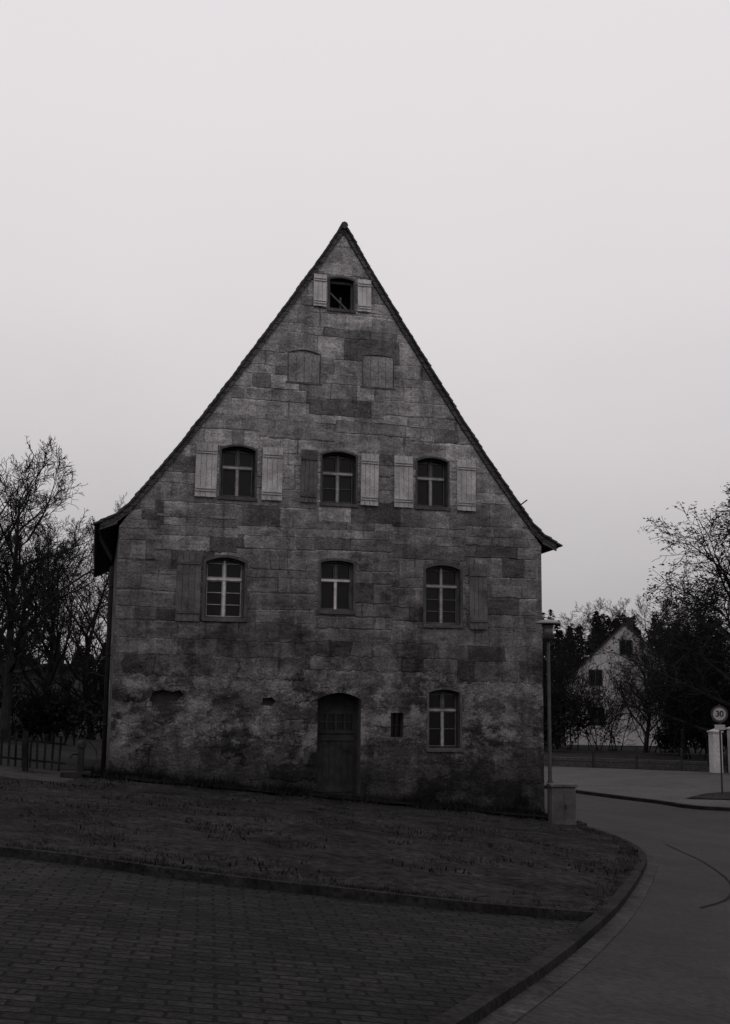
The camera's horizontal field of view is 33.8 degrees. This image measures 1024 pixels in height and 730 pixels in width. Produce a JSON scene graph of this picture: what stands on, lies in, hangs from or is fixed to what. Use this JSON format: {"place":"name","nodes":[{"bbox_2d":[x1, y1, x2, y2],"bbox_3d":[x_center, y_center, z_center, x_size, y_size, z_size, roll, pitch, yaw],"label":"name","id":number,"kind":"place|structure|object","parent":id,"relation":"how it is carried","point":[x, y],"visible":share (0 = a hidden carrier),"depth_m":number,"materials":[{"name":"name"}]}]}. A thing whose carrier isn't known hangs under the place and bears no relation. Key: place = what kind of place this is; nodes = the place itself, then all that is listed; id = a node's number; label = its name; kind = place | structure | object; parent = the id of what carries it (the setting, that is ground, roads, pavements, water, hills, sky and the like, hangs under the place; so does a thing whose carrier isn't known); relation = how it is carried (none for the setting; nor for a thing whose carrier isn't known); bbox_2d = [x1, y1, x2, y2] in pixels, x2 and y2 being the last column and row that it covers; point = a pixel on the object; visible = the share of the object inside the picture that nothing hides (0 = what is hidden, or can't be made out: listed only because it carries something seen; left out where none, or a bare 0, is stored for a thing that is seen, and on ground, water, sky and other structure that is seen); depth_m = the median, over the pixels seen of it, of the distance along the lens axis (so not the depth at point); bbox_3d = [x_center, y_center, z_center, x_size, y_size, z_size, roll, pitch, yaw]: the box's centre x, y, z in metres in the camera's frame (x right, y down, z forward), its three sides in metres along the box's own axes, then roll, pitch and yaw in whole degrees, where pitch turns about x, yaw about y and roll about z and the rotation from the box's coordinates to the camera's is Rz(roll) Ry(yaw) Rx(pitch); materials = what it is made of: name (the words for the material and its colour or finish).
{"place":"outdoors","nodes":[
{"label":"outdoors","id":0,"kind":"place"},
{"bbox_2d":[0,767,73,781],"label":"gravel path","id":1,"kind":"structure","parent":0,"point":[35,774],"depth_m":24.36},
{"bbox_2d":[60,739,97,778],"bbox_3d":[-5.889,5.157,24.772,0.758,0.915,0.400,3,-9,-15],"label":"hand water pump","id":2,"kind":"object","parent":1,"relation":"on","point":[80,753],"visible":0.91,"depth_m":24.72,"materials":[{"name":"metal"}]},
{"bbox_2d":[0,856,583,1023],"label":"plaza paving","id":3,"kind":"structure","parent":0,"point":[80,944],"depth_m":8.15,"materials":[{"name":"stone"}]},
{"bbox_2d":[0,776,641,915],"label":"lawn","id":4,"kind":"structure","parent":0,"point":[355,855],"depth_m":15.91,"materials":[{"name":"plant"}]},
{"bbox_2d":[70,763,547,819],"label":"weeds","id":5,"kind":"object","parent":4,"relation":"on","point":[283,790],"visible":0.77,"depth_m":25.86,"materials":[{"name":"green plant"}]},
{"bbox_2d":[82,772,578,821],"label":"flower bed soil","id":6,"kind":"structure","parent":4,"relation":"on","point":[345,796],"depth_m":26.09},
{"bbox_2d":[546,783,577,824],"bbox_3d":[4.185,6.316,25.483,0.580,1.070,0.390,2,-9,-7],"label":"utility cabinet","id":7,"kind":"object","parent":4,"relation":"on","point":[561,803],"visible":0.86,"depth_m":25.35,"materials":[{"name":"concrete"}]},
{"bbox_2d":[94,523,557,576],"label":"gutters","id":8,"kind":"object","parent":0,"point":[96,544],"visible":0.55,"depth_m":30.01,"materials":[{"name":"metal"}]},
{"bbox_2d":[98,528,113,769],"bbox_3d":[-5.764,3.103,26.249,0.411,5.539,0.124,3,-9,-15],"label":"downpipe","id":9,"kind":"object","parent":8,"relation":"attached to","point":[108,651],"visible":0.93,"depth_m":26.26,"materials":[{"name":"metal"}]},
{"bbox_2d":[0,726,726,772],"bbox_3d":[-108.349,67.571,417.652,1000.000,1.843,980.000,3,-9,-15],"label":"ground","id":10,"kind":"structure","parent":0,"point":[69,749],"depth_m":55.56,"materials":[{"name":"soil"}]},
{"bbox_2d":[0,730,66,771],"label":"picket fence","id":11,"kind":"object","parent":10,"relation":"on","point":[25,740],"visible":0.97,"depth_m":25.27,"materials":[{"name":"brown wood"}]},
{"bbox_2d":[0,458,84,679],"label":"bare tree","id":12,"kind":"object","parent":10,"relation":"on","point":[21,569],"visible":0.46,"depth_m":45.70,"materials":[{"name":"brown plant"}]},
{"bbox_2d":[0,517,87,673],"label":"bare tree","id":13,"kind":"object","parent":10,"relation":"on","point":[17,665],"visible":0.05,"depth_m":72.37,"materials":[{"name":"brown plant"}]},
{"bbox_2d":[0,663,102,730],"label":"shrub","id":14,"kind":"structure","parent":10,"relation":"on","point":[76,686],"depth_m":71.52,"materials":[{"name":"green plant"}]},
{"bbox_2d":[0,436,108,742],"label":"bare tree","id":15,"kind":"object","parent":10,"relation":"on","point":[10,642],"visible":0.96,"depth_m":41.93,"materials":[{"name":"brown plant"}]},
{"bbox_2d":[0,518,108,740],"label":"bare tree","id":16,"kind":"object","parent":10,"relation":"on","point":[53,663],"visible":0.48,"depth_m":47.89,"materials":[{"name":"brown plant"}]},
{"bbox_2d":[1,500,107,734],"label":"bare tree","id":17,"kind":"object","parent":10,"relation":"on","point":[55,527],"visible":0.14,"depth_m":59.48,"materials":[{"name":"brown plant"}]},
{"bbox_2d":[10,674,103,745],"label":"shrub","id":18,"kind":"object","parent":10,"relation":"on","point":[52,710],"visible":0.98,"depth_m":44.70,"materials":[{"name":"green plant"}]},
{"bbox_2d":[6,548,108,739],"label":"bare tree","id":19,"kind":"object","parent":10,"relation":"on","point":[90,637],"visible":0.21,"depth_m":55.74,"materials":[{"name":"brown plant"}]},
{"bbox_2d":[11,659,104,739],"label":"shrub","id":20,"kind":"object","parent":10,"relation":"on","point":[97,699],"visible":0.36,"depth_m":55.45,"materials":[{"name":"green plant"}]},
{"bbox_2d":[59,492,126,670],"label":"bare tree","id":21,"kind":"object","parent":10,"relation":"on","point":[101,589],"visible":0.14,"depth_m":64.33,"materials":[{"name":"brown plant"}]},
{"bbox_2d":[106,530,118,770],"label":"side walls","id":22,"kind":"structure","parent":10,"relation":"on","point":[111,657],"depth_m":28.39,"materials":[{"name":"stone"}]},
{"bbox_2d":[98,228,343,576],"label":"roof slope","id":23,"kind":"structure","parent":22,"relation":"on","point":[110,534],"depth_m":27.76,"materials":[{"name":"tile"}]},
{"bbox_2d":[93,227,562,546],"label":"verge tiles","id":24,"kind":"object","parent":23,"relation":"attached to","point":[423,356],"visible":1,"depth_m":28.83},
{"bbox_2d":[344,229,556,552],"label":"roof slope","id":25,"kind":"structure","parent":22,"relation":"on","point":[513,502],"depth_m":28.90,"materials":[{"name":"tile"}]},
{"bbox_2d":[109,234,544,811],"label":"front wall","id":26,"kind":"structure","parent":10,"relation":"on","point":[383,654],"depth_m":27.59,"materials":[{"name":"stone"}]},
{"bbox_2d":[175,551,201,621],"bbox_3d":[-3.910,1.636,26.593,0.532,1.559,0.045,3,-9,-15],"label":"shutter","id":27,"kind":"object","parent":26,"relation":"attached to","point":[186,596],"visible":1,"depth_m":26.59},
{"bbox_2d":[195,442,217,496],"bbox_3d":[-3.580,-0.956,27.089,0.482,1.237,0.045,3,-9,-15],"label":"shutter","id":28,"kind":"object","parent":26,"relation":"attached to","point":[203,471],"visible":1,"depth_m":27.09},
{"bbox_2d":[261,447,282,500],"bbox_3d":[-2.118,-0.879,27.480,0.472,1.233,0.045,3,-9,-15],"label":"shutter","id":29,"kind":"object","parent":26,"relation":"attached to","point":[271,482],"visible":1,"depth_m":27.48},
{"bbox_2d":[288,353,303,381],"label":"shutter","id":30,"kind":"object","parent":26,"relation":"attached to","point":[296,370],"visible":1,"depth_m":28.08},
{"bbox_2d":[149,278,460,795],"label":"reveals","id":31,"kind":"object","parent":26,"relation":"attached to","point":[159,697],"visible":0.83,"depth_m":27.42,"materials":[{"name":"stone"}]},
{"bbox_2d":[204,558,243,618],"bbox_3d":[-3.180,1.722,27.025,0.880,1.360,0.090,3,-9,-15],"label":"casing","id":32,"kind":"object","parent":31,"relation":"attached to","point":[231,560],"visible":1,"depth_m":27.03,"materials":[{"name":"stone"}]},
{"bbox_2d":[206,561,240,615],"bbox_3d":[-3.188,1.726,27.053,0.840,1.320,0.001,3,-9,-15],"label":"glass","id":33,"kind":"object","parent":32,"relation":"attached to","point":[215,570],"visible":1,"depth_m":27.05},
{"bbox_2d":[206,563,241,616],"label":"sashes","id":34,"kind":"object","parent":32,"relation":"attached to","point":[225,589],"visible":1,"depth_m":27.02,"materials":[{"name":"white paint"}]},
{"bbox_2d":[207,561,241,616],"bbox_3d":[-3.179,1.726,27.019,0.790,1.260,0.060,3,-9,-15],"label":"mullion and transom","id":35,"kind":"object","parent":32,"relation":"attached to","point":[223,579],"visible":1,"depth_m":27.01,"materials":[{"name":"white paint"}]},
{"bbox_2d":[221,447,254,497],"bbox_3d":[-2.932,-0.893,27.502,0.780,1.180,0.090,3,-9,-15],"label":"casing","id":36,"kind":"object","parent":31,"relation":"attached to","point":[245,450],"visible":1,"depth_m":27.52,"materials":[{"name":"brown wood"}]},
{"bbox_2d":[222,450,250,495],"bbox_3d":[-2.940,-0.889,27.530,0.740,1.140,0.001,3,-9,-15],"label":"glass","id":37,"kind":"object","parent":36,"relation":"attached to","point":[244,479],"visible":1,"depth_m":27.53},
{"bbox_2d":[222,450,251,496],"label":"sashes","id":38,"kind":"object","parent":36,"relation":"in","point":[237,458],"visible":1,"depth_m":27.52,"materials":[{"name":"grey paint"}]},
{"bbox_2d":[222,466,251,495],"bbox_3d":[-2.932,-0.692,27.465,0.690,0.680,0.060,3,-9,-15],"label":"mullion and transom","id":39,"kind":"object","parent":36,"relation":"in","point":[236,469],"visible":1,"depth_m":27.45,"materials":[{"name":"white paint"}]},
{"bbox_2d":[320,561,351,610],"bbox_3d":[-0.689,1.714,27.712,0.780,1.160,0.090,3,-9,-15],"label":"casing","id":40,"kind":"object","parent":31,"relation":"attached to","point":[343,563],"visible":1,"depth_m":27.73,"materials":[{"name":"stone"}]},
{"bbox_2d":[321,563,348,608],"bbox_3d":[-0.697,1.718,27.741,0.740,1.120,0.001,3,-9,-15],"label":"glass","id":41,"kind":"object","parent":40,"relation":"attached to","point":[327,593],"visible":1,"depth_m":27.74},
{"bbox_2d":[321,564,349,609],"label":"sashes","id":42,"kind":"object","parent":40,"relation":"in","point":[335,570],"visible":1,"depth_m":27.73,"materials":[{"name":"grey paint"}]},
{"bbox_2d":[322,453,354,503],"bbox_3d":[-0.650,-0.774,28.112,0.810,1.220,0.090,3,-9,-15],"label":"casing","id":43,"kind":"object","parent":31,"relation":"attached to","point":[346,456],"visible":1,"depth_m":28.15,"materials":[{"name":"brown wood"}]},
{"bbox_2d":[323,456,350,502],"bbox_3d":[-0.658,-0.769,28.140,0.770,1.180,0.001,3,-9,-15],"label":"glass","id":44,"kind":"object","parent":43,"relation":"attached to","point":[329,481],"visible":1,"depth_m":28.14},
{"bbox_2d":[322,455,351,502],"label":"sashes","id":45,"kind":"object","parent":43,"relation":"in","point":[337,464],"visible":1,"depth_m":28.13,"materials":[{"name":"grey paint"}]},
{"bbox_2d":[323,472,352,501],"bbox_3d":[-0.651,-0.564,28.073,0.720,0.704,0.060,3,-9,-15],"label":"mullion and transom","id":46,"kind":"object","parent":43,"relation":"in","point":[337,477],"visible":1,"depth_m":28.07,"materials":[{"name":"white paint"}]},
{"bbox_2d":[329,281,352,309],"bbox_3d":[-0.594,-5.165,28.766,0.590,0.720,0.060,3,-9,-15],"label":"attic frame","id":47,"kind":"object","parent":31,"relation":"attached to","point":[344,284],"visible":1,"depth_m":28.79,"materials":[{"name":"wood"}]},
{"bbox_2d":[330,284,349,308],"bbox_3d":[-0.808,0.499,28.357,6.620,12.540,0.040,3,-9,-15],"label":"dark interior","id":48,"kind":"object","parent":47,"relation":"in","point":[339,291],"visible":0.02,"depth_m":29.30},
{"bbox_2d":[391,713,399,736],"bbox_3d":[0.682,4.897,27.619,0.300,0.550,0.001,3,-9,-15],"label":"window glass","id":49,"kind":"object","parent":31,"relation":"attached to","point":[397,722],"visible":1,"depth_m":27.62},
{"bbox_2d":[417,459,445,506],"bbox_3d":[1.560,-0.678,28.705,0.770,1.180,0.090,3,-9,-15],"label":"casing","id":50,"kind":"object","parent":31,"relation":"attached to","point":[433,460],"visible":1,"depth_m":28.75,"materials":[{"name":"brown wood"}]},
{"bbox_2d":[418,462,442,505],"bbox_3d":[1.552,-0.673,28.734,0.730,1.140,0.001,3,-9,-15],"label":"glass","id":51,"kind":"object","parent":50,"relation":"attached to","point":[437,491],"visible":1,"depth_m":28.73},
{"bbox_2d":[417,462,443,506],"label":"sashes","id":52,"kind":"object","parent":50,"relation":"in","point":[430,464],"visible":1,"depth_m":28.72,"materials":[{"name":"grey paint"}]},
{"bbox_2d":[417,477,443,505],"bbox_3d":[1.559,-0.476,28.669,0.680,0.680,0.060,3,-9,-15],"label":"mullion and transom","id":53,"kind":"object","parent":50,"relation":"in","point":[430,486],"visible":1,"depth_m":28.66,"materials":[{"name":"white paint"}]},
{"bbox_2d":[426,566,458,624],"bbox_3d":[1.789,1.972,28.355,0.860,1.400,0.090,3,-9,-15],"label":"casing","id":54,"kind":"object","parent":31,"relation":"attached to","point":[457,591],"visible":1,"depth_m":28.40,"materials":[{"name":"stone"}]},
{"bbox_2d":[426,568,454,622],"bbox_3d":[1.781,1.977,28.383,0.820,1.360,0.001,3,-9,-15],"label":"glass","id":55,"kind":"object","parent":54,"relation":"attached to","point":[448,594],"visible":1,"depth_m":28.38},
{"bbox_2d":[426,570,455,623],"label":"sashes","id":56,"kind":"object","parent":54,"relation":"attached to","point":[438,599],"visible":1,"depth_m":28.36,"materials":[{"name":"grey paint"}]},
{"bbox_2d":[426,568,456,622],"bbox_3d":[1.790,1.977,28.349,0.770,1.300,0.060,3,-9,-15],"label":"mullion and transom","id":57,"kind":"object","parent":54,"relation":"attached to","point":[440,586],"visible":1,"depth_m":28.34,"materials":[{"name":"white paint"}]},
{"bbox_2d":[429,690,457,747],"bbox_3d":[1.790,4.808,27.912,0.760,1.340,0.090,3,-9,-15],"label":"casing","id":58,"kind":"object","parent":31,"relation":"attached to","point":[456,694],"visible":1,"depth_m":27.93,"materials":[{"name":"stone"}]},
{"bbox_2d":[429,692,454,744],"bbox_3d":[1.782,4.813,27.941,0.720,1.300,0.001,3,-9,-15],"label":"glass","id":59,"kind":"object","parent":58,"relation":"attached to","point":[434,722],"visible":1,"depth_m":27.94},
{"bbox_2d":[429,692,455,745],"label":"sashes","id":60,"kind":"object","parent":58,"relation":"in","point":[441,700],"visible":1,"depth_m":27.93,"materials":[{"name":"grey paint"}]},
{"bbox_2d":[300,449,317,502],"bbox_3d":[-1.288,-0.835,27.701,0.392,1.238,0.045,4,-9,-15],"label":"shutter","id":61,"kind":"object","parent":26,"relation":"attached to","point":[308,476],"visible":1,"depth_m":27.70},
{"bbox_2d":[304,354,319,382],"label":"shutter","id":62,"kind":"object","parent":26,"relation":"attached to","point":[311,367],"visible":1,"depth_m":28.18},
{"bbox_2d":[313,273,326,306],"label":"shutter","id":63,"kind":"object","parent":26,"relation":"attached to","point":[320,290],"visible":1,"depth_m":28.45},
{"bbox_2d":[99,232,556,550],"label":"barge boards","id":64,"kind":"object","parent":26,"relation":"attached to","point":[544,543],"visible":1,"depth_m":28.88,"materials":[{"name":"wood"}]},
{"bbox_2d":[202,307,462,751],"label":"window sills","id":65,"kind":"structure","parent":26,"relation":"attached to","point":[346,612],"depth_m":27.65,"materials":[{"name":"stone"}]},
{"bbox_2d":[202,276,462,624],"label":"dark frames","id":66,"kind":"structure","parent":26,"relation":"attached to","point":[245,561],"depth_m":28.00,"materials":[{"name":"wood"}]},
{"bbox_2d":[316,693,357,795],"bbox_3d":[-0.678,5.300,27.338,1.010,2.340,0.122,3,-9,-15],"label":"door","id":67,"kind":"structure","parent":26,"relation":"in","point":[336,769],"depth_m":27.34,"materials":[{"name":"wood"}]},
{"bbox_2d":[319,714,351,729],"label":"door lights","id":68,"kind":"object","parent":67,"relation":"in","point":[331,724],"depth_m":27.45},
{"bbox_2d":[287,349,393,387],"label":"blind frames","id":69,"kind":"structure","parent":26,"relation":"attached to","point":[320,364],"depth_m":28.27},
{"bbox_2d":[358,279,370,311],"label":"shutter","id":70,"kind":"object","parent":26,"relation":"attached to","point":[364,295],"visible":1,"depth_m":28.73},
{"bbox_2d":[360,453,378,505],"bbox_3d":[0.116,-0.763,28.077,0.422,1.231,0.045,3,-9,-15],"label":"shutter","id":71,"kind":"object","parent":26,"relation":"attached to","point":[370,481],"visible":1,"depth_m":28.08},
{"bbox_2d":[363,356,377,386],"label":"shutter","id":72,"kind":"object","parent":26,"relation":"attached to","point":[370,375],"visible":1,"depth_m":28.55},
{"bbox_2d":[378,357,392,387],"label":"shutter","id":73,"kind":"object","parent":26,"relation":"attached to","point":[384,362],"visible":1,"depth_m":28.65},
{"bbox_2d":[318,558,461,747],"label":"stone surrounds","id":74,"kind":"object","parent":26,"relation":"attached to","point":[354,596],"visible":1,"depth_m":27.66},
{"bbox_2d":[394,455,412,507],"bbox_3d":[0.916,-0.720,28.291,0.462,1.235,0.045,3,-9,-15],"label":"shutter","id":75,"kind":"object","parent":26,"relation":"attached to","point":[402,472],"visible":1,"depth_m":28.29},
{"bbox_2d":[457,459,475,510],"bbox_3d":[2.426,-0.640,28.694,0.472,1.237,0.045,3,-9,-15],"label":"shutter","id":76,"kind":"object","parent":26,"relation":"attached to","point":[466,485],"visible":1,"depth_m":28.70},
{"bbox_2d":[469,564,487,629],"bbox_3d":[2.685,1.997,28.354,0.442,1.548,0.045,3,-9,-15],"label":"shutter","id":77,"kind":"object","parent":26,"relation":"attached to","point":[477,590],"visible":1,"depth_m":28.36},
{"bbox_2d":[0,609,729,733],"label":"distant conifers","id":78,"kind":"object","parent":10,"relation":"on","point":[559,633],"visible":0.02,"depth_m":139.00,"materials":[{"name":"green plant"}]},
{"bbox_2d":[535,619,560,801],"bbox_3d":[4.214,4.799,27.454,0.600,4.679,0.600,3,-9,-15],"label":"street lamp","id":79,"kind":"object","parent":10,"relation":"on","point":[547,626],"visible":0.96,"depth_m":27.54,"materials":[{"name":"grey metal"}]},
{"bbox_2d":[543,609,594,677],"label":"bare tree","id":80,"kind":"object","parent":10,"relation":"on","point":[577,623],"visible":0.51,"depth_m":101.04,"materials":[{"name":"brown plant"}]},
{"bbox_2d":[542,636,599,747],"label":"shrub","id":81,"kind":"object","parent":10,"relation":"on","point":[562,662],"visible":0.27,"depth_m":89.50,"materials":[{"name":"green plant"}]},
{"bbox_2d":[543,652,602,751],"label":"shrub","id":82,"kind":"object","parent":10,"relation":"on","point":[569,716],"visible":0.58,"depth_m":82.72,"materials":[{"name":"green plant"}]},
{"bbox_2d":[554,597,631,672],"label":"bare tree","id":83,"kind":"object","parent":10,"relation":"on","point":[602,635],"visible":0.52,"depth_m":99.51,"materials":[{"name":"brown plant"}]},
{"bbox_2d":[550,651,646,750],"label":"shrub","id":84,"kind":"object","parent":10,"relation":"on","point":[609,713],"visible":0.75,"depth_m":83.86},
{"bbox_2d":[544,757,707,770],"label":"garden wall","id":85,"kind":"structure","parent":10,"relation":"on","point":[604,764],"depth_m":61.19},
{"bbox_2d":[565,625,688,745],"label":"walls","id":86,"kind":"structure","parent":10,"relation":"on","point":[633,735],"depth_m":96.68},
{"bbox_2d":[575,617,655,670],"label":"roof","id":87,"kind":"structure","parent":86,"relation":"on","point":[622,625],"depth_m":97.23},
{"bbox_2d":[589,641,662,723],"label":"window panes","id":88,"kind":"object","parent":86,"relation":"in","point":[599,674],"visible":0.34,"depth_m":97.06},
{"bbox_2d":[592,629,665,752],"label":"bare tree","id":89,"kind":"object","parent":10,"relation":"on","point":[644,674],"visible":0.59,"depth_m":81.99,"materials":[{"name":"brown plant"}]},
{"bbox_2d":[544,747,728,772],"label":"wooden fence","id":90,"kind":"object","parent":10,"relation":"on","point":[636,752],"visible":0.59,"depth_m":59.97,"materials":[{"name":"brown wood"}]},
{"bbox_2d":[594,583,685,657],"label":"bare tree","id":91,"kind":"object","parent":10,"relation":"on","point":[634,615],"visible":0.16,"depth_m":100.88,"materials":[{"name":"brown plant"}]},
{"bbox_2d":[575,482,729,759],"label":"bare tree","id":92,"kind":"object","parent":10,"relation":"on","point":[719,569],"visible":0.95,"depth_m":65.51,"materials":[{"name":"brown plant"}]},
{"bbox_2d":[607,659,699,753],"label":"shrub","id":93,"kind":"object","parent":10,"relation":"on","point":[667,741],"visible":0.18,"depth_m":80.67,"materials":[{"name":"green plant"}]},
{"bbox_2d":[622,595,696,700],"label":"bare tree","id":94,"kind":"object","parent":10,"relation":"on","point":[664,640],"visible":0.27,"depth_m":95.02,"materials":[{"name":"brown plant"}]},
{"bbox_2d":[635,624,716,755],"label":"shrub","id":95,"kind":"object","parent":10,"relation":"on","point":[664,709],"visible":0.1,"depth_m":76.67,"materials":[{"name":"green plant"}]},
{"bbox_2d":[629,581,729,753],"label":"bare tree","id":96,"kind":"object","parent":10,"relation":"on","point":[673,636],"visible":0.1,"depth_m":80.67,"materials":[{"name":"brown plant"}]},
{"bbox_2d":[638,630,729,758],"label":"shrub","id":97,"kind":"object","parent":10,"relation":"on","point":[694,731],"visible":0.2,"depth_m":73.05,"materials":[{"name":"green plant"}]},
{"bbox_2d":[644,569,729,760],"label":"bare tree","id":98,"kind":"object","parent":10,"relation":"on","point":[683,640],"visible":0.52,"depth_m":70.89,"materials":[{"name":"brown plant"}]},
{"bbox_2d":[648,606,728,758],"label":"bare tree","id":99,"kind":"object","parent":10,"relation":"on","point":[683,746],"visible":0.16,"depth_m":72.79,"materials":[{"name":"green plant"}]},
{"bbox_2d":[690,634,729,748],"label":"tree","id":100,"kind":"object","parent":10,"relation":"on","point":[726,722],"visible":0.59,"depth_m":67.04,"materials":[{"name":"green plant"}]},
{"bbox_2d":[0,0,729,680],"label":"sky","id":101,"kind":"structure","parent":0,"point":[538,191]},
{"bbox_2d":[514,788,729,1023],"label":"asphalt road","id":102,"kind":"structure","parent":0,"point":[662,956],"depth_m":10.78,"materials":[{"name":"asphalt"}]},
{"bbox_2d":[0,785,729,1023],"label":"kerb","id":103,"kind":"structure","parent":102,"relation":"on","point":[516,995],"depth_m":11.23,"materials":[{"name":"concrete"}]},
{"bbox_2d":[544,766,729,806],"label":"pavement","id":104,"kind":"structure","parent":0,"point":[675,786],"depth_m":48.96,"materials":[{"name":"asphalt"}]},
{"bbox_2d":[688,792,729,798],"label":"planting bed","id":105,"kind":"object","parent":104,"relation":"on","point":[719,795],"visible":0.97,"depth_m":41.67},
{"bbox_2d":[711,704,727,793],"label":"speed limit sign","id":106,"kind":"object","parent":105,"relation":"on","point":[719,713],"visible":0.98,"depth_m":43.31,"materials":[{"name":"grey metal"}]},
{"bbox_2d":[707,728,722,772],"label":"gate pillar","id":107,"kind":"structure","parent":104,"relation":"on","point":[714,752],"depth_m":56.85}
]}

